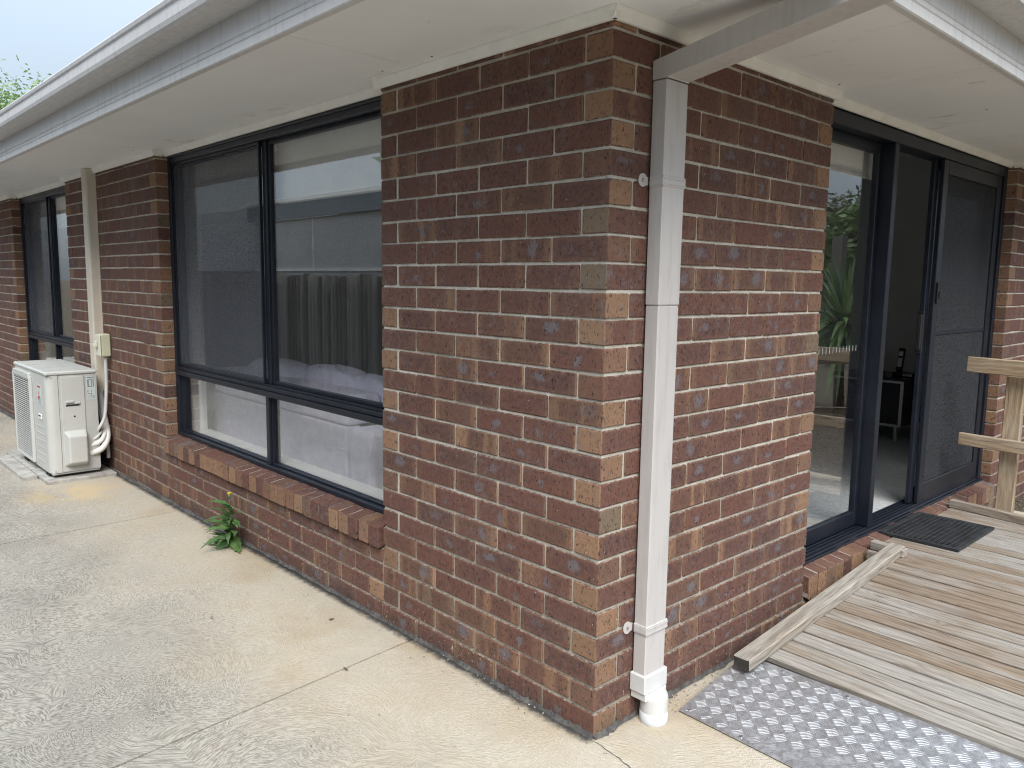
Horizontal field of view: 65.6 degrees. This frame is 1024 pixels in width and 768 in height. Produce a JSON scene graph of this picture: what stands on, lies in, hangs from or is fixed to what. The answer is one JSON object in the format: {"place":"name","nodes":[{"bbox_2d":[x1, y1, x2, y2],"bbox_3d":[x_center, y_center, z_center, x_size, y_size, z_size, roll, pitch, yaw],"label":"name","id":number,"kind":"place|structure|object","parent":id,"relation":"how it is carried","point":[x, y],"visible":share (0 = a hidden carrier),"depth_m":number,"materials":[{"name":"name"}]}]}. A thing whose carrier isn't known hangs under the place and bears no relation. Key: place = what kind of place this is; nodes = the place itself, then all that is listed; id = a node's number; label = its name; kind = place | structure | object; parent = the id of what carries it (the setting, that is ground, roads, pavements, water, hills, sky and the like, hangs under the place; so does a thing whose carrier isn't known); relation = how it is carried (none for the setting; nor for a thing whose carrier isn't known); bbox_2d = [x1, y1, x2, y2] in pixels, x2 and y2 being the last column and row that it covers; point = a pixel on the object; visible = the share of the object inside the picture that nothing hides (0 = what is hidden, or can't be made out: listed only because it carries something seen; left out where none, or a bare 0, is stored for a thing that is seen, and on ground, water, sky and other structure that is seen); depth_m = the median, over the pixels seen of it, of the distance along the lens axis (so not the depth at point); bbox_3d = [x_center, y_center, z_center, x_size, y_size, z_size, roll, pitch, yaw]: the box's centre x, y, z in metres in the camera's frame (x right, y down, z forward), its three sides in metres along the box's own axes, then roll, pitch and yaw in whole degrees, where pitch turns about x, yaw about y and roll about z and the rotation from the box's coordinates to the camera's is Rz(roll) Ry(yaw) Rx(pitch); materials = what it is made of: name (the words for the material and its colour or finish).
{"place":"outdoors","nodes":[
{"label":"outdoors","id":0,"kind":"place"},
{"bbox_2d":[0,410,15,435],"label":"driveway","id":1,"kind":"structure","parent":0,"point":[7,425],"depth_m":8.17,"materials":[{"name":"concrete"}]},
{"bbox_2d":[0,0,161,106],"label":"sky","id":2,"kind":"structure","parent":0,"point":[45,35],"materials":[{"name":"blue"}]},
{"bbox_2d":[0,434,181,544],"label":"driveway","id":3,"kind":"structure","parent":0,"point":[32,509],"depth_m":5.26,"materials":[{"name":"concrete"}]},
{"bbox_2d":[0,455,15,464],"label":"paver","id":4,"kind":"object","parent":3,"relation":"on","point":[6,458],"visible":0.5,"depth_m":6.46,"materials":[{"name":"grey concrete"}]},
{"bbox_2d":[2,460,22,469],"bbox_3d":[-3.973,0.658,6.321,0.099,0.063,0.225,-6,10,-43],"label":"paver","id":5,"kind":"object","parent":3,"relation":"on","point":[7,464],"visible":0.52,"depth_m":6.30,"materials":[{"name":"grey concrete"}]},
{"bbox_2d":[7,450,25,460],"bbox_3d":[-3.962,0.606,6.732,0.470,0.063,0.444,-6,10,-43],"label":"paver","id":6,"kind":"object","parent":3,"relation":"on","point":[17,455],"visible":0.2,"depth_m":6.60,"materials":[{"name":"grey concrete"}]},
{"bbox_2d":[9,465,28,475],"bbox_3d":[-3.813,0.682,6.151,0.099,0.063,0.225,-6,10,-43],"label":"paver","id":7,"kind":"object","parent":3,"relation":"on","point":[15,469],"visible":0.52,"depth_m":6.13,"materials":[{"name":"grey concrete"}]},
{"bbox_2d":[16,470,37,480],"bbox_3d":[-3.653,0.707,5.981,0.099,0.063,0.225,-6,10,-43],"label":"paver","id":8,"kind":"object","parent":3,"relation":"on","point":[28,475],"visible":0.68,"depth_m":5.93,"materials":[{"name":"grey concrete"}]},
{"bbox_2d":[19,460,42,471],"bbox_3d":[-3.655,0.652,6.406,0.470,0.063,0.444,-6,10,-43],"label":"paver","id":9,"kind":"object","parent":3,"relation":"on","point":[31,465],"visible":0.18,"depth_m":6.24,"materials":[{"name":"grey concrete"}]},
{"bbox_2d":[12,359,100,475],"bbox_3d":[-3.558,0.246,6.213,0.384,0.793,1.046,-6,10,-43],"label":"air conditioner","id":10,"kind":"object","parent":9,"relation":"on","point":[56,413],"visible":1,"depth_m":5.91,"materials":[{"name":"white metal"}]},
{"bbox_2d":[93,394,103,439],"bbox_3d":[-3.167,0.235,6.084,0.078,0.380,0.241,-1,7,-11],"label":"cable","id":11,"kind":"object","parent":10,"relation":"attached to","point":[99,434],"visible":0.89,"depth_m":6.08,"materials":[{"name":"white plastic"}]},
{"bbox_2d":[91,425,106,446],"bbox_3d":[-3.159,0.254,6.098,0.106,0.427,0.277,-1,7,-13],"label":"insulated pipe","id":12,"kind":"object","parent":10,"relation":"attached to","point":[101,439],"visible":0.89,"depth_m":6.01,"materials":[{"name":"white plastic"}]},
{"bbox_2d":[89,388,110,455],"bbox_3d":[-3.141,0.288,6.084,0.130,0.492,0.270,0,7,-8],"label":"insulated pipe","id":13,"kind":"object","parent":10,"relation":"attached to","point":[102,447],"visible":0.88,"depth_m":6.08,"materials":[{"name":"white plastic"}]},
{"bbox_2d":[97,357,107,430],"bbox_3d":[-3.129,0.105,6.003,0.152,0.623,0.062,-3,8,-28],"label":"conduit","id":14,"kind":"object","parent":10,"relation":"attached to","point":[105,393],"visible":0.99,"depth_m":6.02,"materials":[{"name":"white plastic"}]},
{"bbox_2d":[33,464,116,484],"bbox_3d":[-3.347,0.699,6.078,0.470,0.063,0.450,-6,10,-43],"label":"paver","id":15,"kind":"object","parent":3,"relation":"on","point":[45,478],"visible":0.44,"depth_m":5.95,"materials":[{"name":"grey concrete"}]},
{"bbox_2d":[0,510,412,767],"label":"driveway","id":16,"kind":"structure","parent":0,"point":[112,692],"depth_m":3.31,"materials":[{"name":"concrete"}]},
{"bbox_2d":[200,492,241,552],"bbox_3d":[-1.646,0.765,4.399,0.234,0.310,0.371,-6,10,-43],"label":"weed","id":17,"kind":"object","parent":16,"relation":"on","point":[231,536],"visible":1,"depth_m":4.43,"materials":[{"name":"green plant"}]},
{"bbox_2d":[116,510,1023,767],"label":"driveway","id":18,"kind":"structure","parent":0,"point":[433,708],"depth_m":2.63,"materials":[{"name":"concrete"}]},
{"bbox_2d":[679,661,1023,767],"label":"chequer plate","id":19,"kind":"object","parent":18,"relation":"on","point":[789,718],"visible":0.98,"depth_m":2.62,"materials":[{"name":"metal"}]},
{"bbox_2d":[734,356,1023,761],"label":"timber ramp","id":20,"kind":"structure","parent":18,"relation":"on","point":[932,635],"depth_m":3.15,"materials":[{"name":"brown wood"}]},
{"bbox_2d":[878,511,994,551],"bbox_3d":[2.249,0.773,4.205,0.550,0.014,0.392,-6,10,-43],"label":"door mat","id":21,"kind":"object","parent":20,"relation":"on","point":[952,534],"depth_m":4.17,"materials":[{"name":"black rubber"}]},
{"bbox_2d":[1014,496,1023,511],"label":"garden bed soil","id":22,"kind":"structure","parent":0,"point":[1019,505],"depth_m":5.62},
{"label":"ground","id":23,"kind":"structure","parent":0,"visible":0},
{"bbox_2d":[0,55,51,109],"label":"tree","id":24,"kind":"object","parent":23,"relation":"on","point":[8,96],"visible":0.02,"depth_m":31.50,"materials":[{"name":"green plant"}]},
{"bbox_2d":[0,0,1023,739],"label":"house","id":25,"kind":"structure","parent":23,"relation":"on","point":[604,298],"depth_m":3.11,"materials":[{"name":"brick"}]},
{"bbox_2d":[33,198,59,231],"bbox_3d":[-4.554,-1.669,7.809,0.065,0.303,0.970,-6,10,-43],"label":"roller blind","id":26,"kind":"object","parent":25,"relation":"attached to","point":[40,219],"visible":0.63,"depth_m":7.90,"materials":[{"name":"fabric"}]},
{"bbox_2d":[19,186,73,360],"bbox_3d":[-4.267,-0.880,7.535,0.234,1.927,2.100,-6,10,-43],"label":"window","id":27,"kind":"structure","parent":25,"relation":"in","point":[40,337],"depth_m":8.11,"materials":[{"name":"black metal"}]},
{"bbox_2d":[59,197,67,227],"bbox_3d":[-3.893,-1.569,7.106,0.065,0.303,0.930,-6,10,-43],"label":"roller blind","id":28,"kind":"object","parent":25,"relation":"attached to","point":[63,215],"visible":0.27,"depth_m":7.34,"materials":[{"name":"fabric"}]},
{"bbox_2d":[81,168,104,390],"bbox_3d":[-3.211,-0.784,6.091,0.068,1.684,0.136,-6,10,-43],"label":"pipe cover","id":29,"kind":"object","parent":25,"relation":"attached to","point":[91,236],"visible":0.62,"depth_m":6.04,"materials":[{"name":"white plastic"}]},
{"bbox_2d":[92,333,110,356],"bbox_3d":[-3.099,-0.293,5.991,0.109,0.170,0.110,-6,10,-43],"label":"isolator switch","id":30,"kind":"object","parent":25,"relation":"attached to","point":[102,343],"visible":1,"depth_m":5.96,"materials":[{"name":"beige plastic"}]},
{"bbox_2d":[100,389,109,457],"bbox_3d":[-3.152,0.305,6.154,0.031,0.533,0.111,-6,10,-43],"label":"drain pipe","id":31,"kind":"object","parent":25,"relation":"attached to","point":[108,447],"visible":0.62,"depth_m":6.14,"materials":[{"name":"grey plastic"}]},
{"bbox_2d":[187,144,278,215],"bbox_3d":[-1.683,-1.213,4.763,0.065,0.348,1.230,-6,10,-43],"label":"roller blind","id":32,"kind":"object","parent":25,"relation":"attached to","point":[227,183],"visible":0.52,"depth_m":4.77,"materials":[{"name":"fabric"}]},
{"bbox_2d":[167,96,384,513],"bbox_3d":[-1.287,-0.431,4.372,0.234,1.927,2.678,-6,10,-43],"label":"window","id":33,"kind":"structure","parent":25,"relation":"in","point":[192,374],"depth_m":4.38,"materials":[{"name":"black metal"}]},
{"bbox_2d":[206,357,384,489],"bbox_3d":[-1.042,0.202,5.330,1.180,0.736,2.275,-6,10,-43],"label":"bed","id":34,"kind":"object","parent":25,"relation":"on","point":[351,448],"visible":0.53,"depth_m":4.69,"materials":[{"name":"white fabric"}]},
{"bbox_2d":[278,118,382,203],"bbox_3d":[-0.821,-1.083,3.848,0.065,0.348,1.238,-6,10,-43],"label":"roller blind","id":35,"kind":"object","parent":25,"relation":"attached to","point":[343,161],"visible":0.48,"depth_m":3.87,"materials":[{"name":"fabric"}]},
{"bbox_2d":[828,142,872,179],"bbox_3d":[1.531,-1.115,3.794,0.918,0.203,0.065,-6,10,-43],"label":"roller blind","id":36,"kind":"object","parent":25,"relation":"attached to","point":[846,160],"visible":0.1,"depth_m":3.88,"materials":[{"name":"fabric"}]},
{"bbox_2d":[830,368,923,440],"bbox_3d":[3.168,0.169,6.892,0.510,0.525,0.620,-6,10,-43],"label":"cabinet","id":37,"kind":"object","parent":25,"relation":"on","point":[896,402],"visible":0.58,"depth_m":6.64,"materials":[{"name":"black laminate"}]},
{"bbox_2d":[891,348,914,377],"bbox_3d":[3.297,-0.180,6.639,0.142,0.234,0.180,-6,10,-43],"label":"cordless phone","id":38,"kind":"object","parent":37,"relation":"on","point":[899,372],"visible":0.91,"depth_m":6.66,"materials":[{"name":"black plastic"}]},
{"bbox_2d":[803,108,1007,565],"bbox_3d":[2.186,-0.269,4.360,2.567,2.044,0.117,-6,10,-43],"label":"sliding door","id":39,"kind":"structure","parent":25,"relation":"in","point":[972,190],"depth_m":4.53,"materials":[{"name":"black metal"}]}
]}

